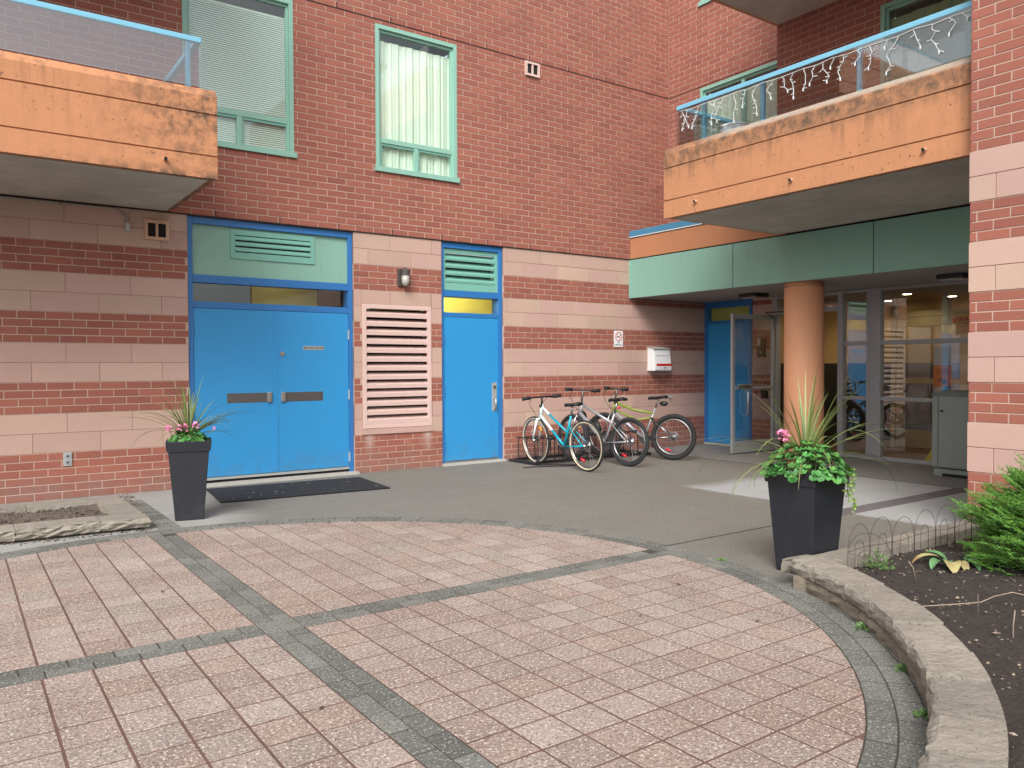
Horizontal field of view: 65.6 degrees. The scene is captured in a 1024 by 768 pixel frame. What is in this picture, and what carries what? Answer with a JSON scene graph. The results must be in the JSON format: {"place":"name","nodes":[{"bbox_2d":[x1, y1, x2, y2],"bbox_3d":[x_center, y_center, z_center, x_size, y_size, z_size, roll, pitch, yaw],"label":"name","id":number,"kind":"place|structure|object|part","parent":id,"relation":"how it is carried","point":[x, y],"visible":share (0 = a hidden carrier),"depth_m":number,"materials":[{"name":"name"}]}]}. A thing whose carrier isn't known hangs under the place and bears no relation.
{"place":"outdoors","nodes":[
{"label":"outdoors","id":0,"kind":"place"},
{"bbox_2d":[0,517,928,767],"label":"plaza","id":1,"kind":"structure","parent":0,"point":[489,644],"depth_m":3.67,"materials":[{"name":"pink tile"},{"name":"grey concrete pavers"}]},
{"bbox_2d":[853,621,868,631],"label":"weed","id":2,"kind":"object","parent":1,"relation":"on","point":[861,625],"visible":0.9,"depth_m":4.03,"materials":[{"name":"green plant"}]},
{"bbox_2d":[895,662,908,673],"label":"weed","id":3,"kind":"object","parent":1,"relation":"on","point":[900,667],"visible":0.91,"depth_m":3.47,"materials":[{"name":"green plant"}]},
{"bbox_2d":[912,707,928,718],"bbox_3d":[1.569,1.252,3.019,0.085,0.047,0.083,0,1,16],"label":"weed","id":4,"kind":"object","parent":1,"relation":"on","point":[917,713],"visible":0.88,"depth_m":3.02,"materials":[{"name":"green plant"}]},
{"bbox_2d":[0,450,967,713],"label":"concrete apron","id":5,"kind":"object","parent":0,"point":[682,502],"visible":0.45,"depth_m":7.79,"materials":[{"name":"grey concrete"}]},
{"bbox_2d":[0,494,150,544],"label":"gutter dirt","id":6,"kind":"structure","parent":5,"relation":"on","point":[93,535],"depth_m":6.38,"materials":[{"name":"soil"}]},
{"bbox_2d":[0,496,151,543],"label":"bed edging","id":7,"kind":"object","parent":5,"relation":"on","point":[122,514],"visible":0.94,"depth_m":6.49,"materials":[{"name":"stone"}]},
{"bbox_2d":[0,504,107,524],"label":"bed soil","id":8,"kind":"structure","parent":7,"relation":"in","point":[55,514],"depth_m":6.98,"materials":[{"name":"brown soil"}]},
{"bbox_2d":[127,500,180,529],"bbox_3d":[-3.352,1.200,7.333,0.175,0.032,1.702,-1,2,-35],"label":"soldier course","id":9,"kind":"object","parent":5,"relation":"on","point":[159,520],"visible":0.66,"depth_m":7.13,"materials":[{"name":"grey concrete"}]},
{"bbox_2d":[165,437,211,520],"bbox_3d":[-2.879,0.847,7.084,0.376,0.700,0.376,-1,1,-21],"label":"planter","id":10,"kind":"object","parent":5,"relation":"on","point":[188,463],"visible":0.94,"depth_m":6.95,"materials":[{"name":"plastic"}]},
{"bbox_2d":[120,375,252,442],"bbox_3d":[-2.854,0.253,7.051,1.285,0.730,1.264,-1,2,-35],"label":"spike plant","id":11,"kind":"object","parent":10,"relation":"in","point":[188,420],"visible":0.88,"depth_m":7.10,"materials":[{"name":"green plant"}]},
{"bbox_2d":[165,421,215,441],"bbox_3d":[-2.875,0.440,7.082,0.421,0.220,0.364,-1,2,-35],"label":"flowering plant","id":12,"kind":"object","parent":10,"relation":"in","point":[184,437],"visible":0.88,"depth_m":7.00,"materials":[{"name":"green plant"}]},
{"bbox_2d":[206,477,389,502],"bbox_3d":[-2.361,1.150,8.732,1.797,0.010,1.004,-1,1,-31],"label":"door mat","id":13,"kind":"object","parent":5,"relation":"on","point":[267,491],"depth_m":8.65,"materials":[{"name":"black rubber"}]},
{"bbox_2d":[522,394,603,471],"bbox_3d":[0.668,0.624,10.553,1.625,0.967,0.598,1,2,38],"label":"bicycle","id":14,"kind":"object","parent":5,"relation":"on","point":[566,445],"visible":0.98,"depth_m":10.42,"materials":[{"name":"teal metal"}]},
{"bbox_2d":[509,430,650,465],"bbox_3d":[1.030,0.908,11.629,2.180,0.353,0.650,-1,2,-35],"label":"bike rack","id":15,"kind":"object","parent":5,"relation":"on","point":[522,460],"visible":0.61,"depth_m":11.39,"materials":[{"name":"metal"}]},
{"bbox_2d":[558,387,648,466],"bbox_3d":[1.271,0.570,11.072,1.642,1.050,0.595,1,1,35],"label":"bicycle","id":16,"kind":"object","parent":5,"relation":"on","point":[609,442],"visible":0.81,"depth_m":10.83,"materials":[{"name":"silver metal"}]},
{"bbox_2d":[587,386,696,459],"bbox_3d":[1.868,0.553,11.641,1.633,1.056,0.574,0,1,13],"label":"bicycle","id":17,"kind":"object","parent":5,"relation":"on","point":[653,437],"visible":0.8,"depth_m":11.45,"materials":[{"name":"metal"}]},
{"bbox_2d":[763,466,848,573],"bbox_3d":[1.918,0.886,5.178,0.386,0.665,0.386,-1,2,-35],"label":"planter","id":18,"kind":"object","parent":5,"relation":"on","point":[806,518],"visible":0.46,"depth_m":5.07,"materials":[{"name":"plastic"}]},
{"bbox_2d":[758,429,856,483],"bbox_3d":[1.921,0.455,5.165,0.598,0.318,0.618,-1,2,-35],"label":"flowering plant","id":19,"kind":"object","parent":18,"relation":"in","point":[818,473],"visible":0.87,"depth_m":5.04,"materials":[{"name":"green plant"}]},
{"bbox_2d":[693,363,927,498],"bbox_3d":[1.885,0.329,5.225,1.389,0.967,1.484,1,2,41],"label":"spike plant","id":20,"kind":"object","parent":18,"relation":"in","point":[807,432],"visible":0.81,"depth_m":5.19,"materials":[{"name":"green plant"}]},
{"bbox_2d":[833,465,856,512],"bbox_3d":[2.134,0.672,5.092,0.137,0.308,0.122,-1,2,-35],"label":"trailing creeper","id":21,"kind":"object","parent":18,"relation":"hanging from","point":[854,500],"visible":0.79,"depth_m":5.07,"materials":[{"name":"green plant"}]},
{"bbox_2d":[781,517,1008,767],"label":"garden wall","id":22,"kind":"structure","parent":5,"relation":"on","point":[966,726],"depth_m":3.40,"materials":[{"name":"stone"}]},
{"bbox_2d":[842,488,966,515],"bbox_3d":[3.889,1.161,7.862,2.400,0.025,0.200,-1,2,-35],"label":"paver strip","id":23,"kind":"object","parent":5,"relation":"on","point":[895,502],"visible":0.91,"depth_m":7.79,"materials":[{"name":"grey concrete"}]},
{"bbox_2d":[523,464,575,467],"bbox_3d":[0.496,1.095,10.646,0.781,0.012,0.181,-1,1,-18],"label":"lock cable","id":24,"kind":"object","parent":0,"point":[552,466],"visible":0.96,"depth_m":10.64,"materials":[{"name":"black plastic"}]},
{"bbox_2d":[634,443,967,488],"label":"entrance slab","id":25,"kind":"structure","parent":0,"point":[913,473],"depth_m":10.64,"materials":[{"name":"concrete"}]},
{"bbox_2d":[932,390,968,478],"bbox_3d":[5.552,0.599,9.445,0.558,1.030,0.885,-1,2,-35],"label":"metal cabinet","id":26,"kind":"object","parent":25,"relation":"on","point":[950,411],"visible":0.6,"depth_m":9.49,"materials":[{"name":"grey metal"}]},
{"bbox_3d":[5.379,0.583,9.279,0.011,0.840,0.775,-1,2,-35],"label":"door panel","id":27,"kind":"part","parent":26,"relation":"part of","materials":[{"name":"grey paint"}]},
{"bbox_2d":[854,535,1023,767],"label":"garden soil","id":28,"kind":"structure","parent":0,"point":[1011,704],"depth_m":4.09,"materials":[{"name":"brown soil"}]},
{"bbox_2d":[859,547,894,569],"bbox_3d":[2.233,1.072,4.861,0.222,0.139,0.212,-1,2,-35],"label":"weed","id":29,"kind":"object","parent":28,"relation":"on","point":[876,564],"visible":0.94,"depth_m":4.86,"materials":[{"name":"green plant"}]},
{"bbox_2d":[847,496,992,575],"bbox_3d":[2.919,0.986,5.295,2.059,0.314,0.223,-1,2,-35],"label":"border fence","id":30,"kind":"object","parent":28,"relation":"on","point":[891,554],"visible":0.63,"depth_m":5.18,"materials":[{"name":"grey metal"}]},
{"bbox_2d":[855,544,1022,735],"bbox_3d":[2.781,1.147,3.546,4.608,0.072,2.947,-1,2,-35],"label":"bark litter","id":31,"kind":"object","parent":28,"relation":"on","point":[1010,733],"visible":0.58,"depth_m":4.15,"materials":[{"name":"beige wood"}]},
{"bbox_2d":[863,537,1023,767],"bbox_3d":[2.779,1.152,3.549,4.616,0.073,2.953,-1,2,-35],"label":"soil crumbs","id":32,"kind":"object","parent":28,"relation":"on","point":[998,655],"visible":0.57,"depth_m":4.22,"materials":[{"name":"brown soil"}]},
{"bbox_2d":[912,550,989,572],"bbox_3d":[2.731,1.100,4.940,0.408,0.088,0.361,-1,2,-35],"label":"hosta","id":33,"kind":"object","parent":28,"relation":"on","point":[954,567],"visible":0.88,"depth_m":4.85,"materials":[{"name":"yellow plant"}]},
{"bbox_2d":[923,592,1023,606],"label":"twig","id":34,"kind":"object","parent":28,"relation":"on","point":[973,602],"visible":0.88,"depth_m":4.04,"materials":[{"name":"brown wood"}]},
{"bbox_2d":[977,594,978,614],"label":"twig","id":35,"kind":"object","parent":28,"relation":"on","point":[977,603],"visible":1,"depth_m":3.95,"materials":[{"name":"brown wood"}]},
{"bbox_2d":[945,449,1023,575],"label":"juniper shrub","id":36,"kind":"object","parent":28,"relation":"on","point":[1005,521],"visible":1,"depth_m":4.83,"materials":[{"name":"green plant"}]},
{"bbox_2d":[1012,610,1015,637],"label":"twig","id":37,"kind":"object","parent":28,"relation":"on","point":[1013,624],"visible":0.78,"depth_m":3.55,"materials":[{"name":"brown wood"}]},
{"label":"ground","id":38,"kind":"structure","parent":0,"visible":0},
{"bbox_2d":[0,0,1023,518],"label":"apartment building","id":39,"kind":"structure","parent":38,"relation":"on","point":[568,178],"depth_m":9.70,"materials":[{"name":"brown brick"}]},
{"bbox_2d":[0,196,130,230],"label":"conduit","id":40,"kind":"object","parent":39,"relation":"attached to","point":[127,226],"visible":1,"depth_m":8.15,"materials":[{"name":"beige"}]},
{"bbox_2d":[63,452,71,465],"bbox_3d":[-4.562,0.772,8.151,0.080,0.140,0.022,-1,2,-35],"label":"power outlet","id":41,"kind":"object","parent":39,"relation":"attached to","point":[67,458],"visible":1,"depth_m":8.14,"materials":[{"name":"grey plastic"}]},
{"bbox_2d":[182,0,296,158],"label":"window","id":42,"kind":"structure","parent":39,"relation":"in","point":[246,45],"depth_m":9.33,"materials":[{"name":"green"}]},
{"bbox_2d":[187,216,359,487],"bbox_3d":[-2.822,-0.366,9.458,2.025,3.043,0.270,-1,2,-35],"label":"double door","id":43,"kind":"structure","parent":39,"relation":"in","point":[294,363],"depth_m":9.41,"materials":[{"name":"blue paint"}]},
{"bbox_2d":[397,267,409,286],"bbox_3d":[-1.393,-1.390,10.284,0.133,0.244,0.141,-1,2,-35],"label":"wall lamp","id":44,"kind":"object","parent":39,"relation":"attached to","point":[403,274],"visible":1,"depth_m":10.25,"materials":[{"name":"grey glass"}]},
{"bbox_2d":[375,23,459,182],"bbox_3d":[-1.411,-3.662,10.665,1.405,2.050,0.650,-1,2,-35],"label":"window","id":45,"kind":"structure","parent":39,"relation":"in","point":[416,85],"depth_m":10.52,"materials":[{"name":"green"}]},
{"bbox_2d":[441,242,506,466],"bbox_3d":[-0.575,-0.409,11.064,1.030,3.043,0.250,-1,2,-35],"label":"single door","id":46,"kind":"structure","parent":39,"relation":"in","point":[472,400],"depth_m":11.04,"materials":[{"name":"blue paint"}]},
{"bbox_2d":[614,331,622,346],"bbox_3d":[1.686,-0.714,12.559,0.187,0.255,0.014,-1,2,-35],"label":"no smoking sign","id":47,"kind":"object","parent":39,"relation":"attached to","point":[618,338],"visible":1,"depth_m":12.56,"materials":[{"name":"white paint"}]},
{"bbox_2d":[647,347,671,370],"bbox_3d":[2.412,-0.414,12.972,0.394,0.397,0.188,-1,2,-35],"label":"drop box","id":48,"kind":"object","parent":39,"relation":"attached to","point":[658,358],"visible":1,"depth_m":12.90,"materials":[{"name":"white paint"}]},
{"bbox_2d":[698,0,710,6],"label":"window","id":49,"kind":"structure","parent":39,"relation":"in","point":[702,2],"depth_m":12.47,"materials":[{"name":"green metal"}]},
{"bbox_2d":[704,299,752,445],"bbox_3d":[3.667,-0.184,13.379,0.160,2.460,1.187,-1,2,-35],"label":"side door","id":50,"kind":"structure","parent":39,"relation":"in","point":[717,345],"depth_m":13.41,"materials":[{"name":"blue paint"}]},
{"bbox_2d":[719,122,748,132],"bbox_3d":[2.442,-2.466,8.699,0.342,0.708,0.342,-1,2,-35],"label":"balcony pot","id":51,"kind":"object","parent":39,"relation":"on","point":[725,127],"visible":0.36,"depth_m":8.56,"materials":[{"name":"white paint"}]},
{"bbox_2d":[700,60,776,138],"bbox_3d":[3.687,-3.802,12.108,0.650,1.930,1.800,-1,2,-35],"label":"window","id":52,"kind":"structure","parent":39,"relation":"in","point":[745,114],"depth_m":11.98,"materials":[{"name":"green"}]},
{"bbox_2d":[739,292,768,298],"bbox_3d":[3.658,-1.333,12.011,0.320,0.066,0.320,-1,2,-35],"label":"soffit lamp","id":53,"kind":"object","parent":39,"relation":"attached to","point":[755,295],"visible":1,"depth_m":11.91,"materials":[{"name":"black plastic"}]},
{"bbox_2d":[730,311,783,453],"bbox_3d":[3.794,-0.048,12.212,1.043,2.187,0.232,-1,2,-35],"label":"glass door","id":54,"kind":"structure","parent":39,"relation":"in","point":[750,443],"depth_m":12.20,"materials":[{"name":"metal"}]},
{"bbox_2d":[757,337,765,356],"bbox_3d":[4.005,-0.592,12.761,0.049,0.320,0.140,-1,2,-35],"label":"intercom","id":55,"kind":"object","parent":39,"relation":"attached to","point":[761,346],"visible":1,"depth_m":12.74,"materials":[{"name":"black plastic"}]},
{"bbox_2d":[761,390,767,397],"bbox_3d":[4.048,0.164,12.738,0.029,0.130,0.110,-1,2,-35],"label":"access button","id":56,"kind":"object","parent":39,"relation":"attached to","point":[764,393],"visible":0.89,"depth_m":12.72,"materials":[{"name":"black plastic"}]},
{"bbox_2d":[680,10,971,132],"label":"icicle lights","id":57,"kind":"object","parent":39,"relation":"hanging from","point":[854,63],"visible":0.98,"depth_m":7.77,"materials":[{"name":"grey plastic"}]},
{"bbox_2d":[852,350,863,352],"bbox_3d":[5.007,-0.474,11.500,0.004,0.040,0.180,-1,2,-35],"label":"door sticker","id":58,"kind":"object","parent":39,"relation":"attached to","point":[857,351],"depth_m":11.49,"materials":[{"name":"grey plastic"}]},
{"bbox_2d":[880,0,971,83],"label":"balcony door","id":59,"kind":"structure","parent":39,"relation":"in","point":[906,58],"depth_m":8.91,"materials":[{"name":"green"}]},
{"bbox_2d":[924,449,931,460],"bbox_3d":[5.828,0.772,10.708,0.068,0.614,0.540,-1,2,-35],"label":"wet floor sign","id":60,"kind":"object","parent":39,"relation":"on","point":[928,457],"depth_m":10.84,"materials":[{"name":"yellow plastic"}]},
{"bbox_2d":[933,366,950,385],"bbox_3d":[5.705,-0.105,10.524,0.004,0.270,0.230,-1,2,-35],"label":"orange notice","id":61,"kind":"object","parent":39,"relation":"attached to","point":[942,375],"visible":1,"depth_m":10.52,"materials":[{"name":"orange paper"}]},
{"bbox_2d":[934,345,951,364],"bbox_3d":[5.704,-0.379,10.518,0.004,0.262,0.230,-1,2,-35],"label":"white notice","id":62,"kind":"object","parent":39,"relation":"attached to","point":[942,354],"visible":1,"depth_m":10.51,"materials":[{"name":"grey paper"}]},
{"bbox_2d":[936,272,968,280],"bbox_3d":[5.341,-1.287,9.551,0.320,0.066,0.320,-1,2,-35],"label":"soffit lamp","id":63,"kind":"object","parent":39,"relation":"attached to","point":[956,276],"visible":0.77,"depth_m":9.46,"materials":[{"name":"black plastic"}]},
{"bbox_2d":[956,315,968,334],"bbox_3d":[5.963,-0.763,10.143,0.005,0.250,0.570,-1,2,-35],"label":"warning sheet","id":64,"kind":"object","parent":39,"relation":"attached to","point":[962,324],"visible":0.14,"depth_m":10.30,"materials":[{"name":"brown paper"}]}
]}

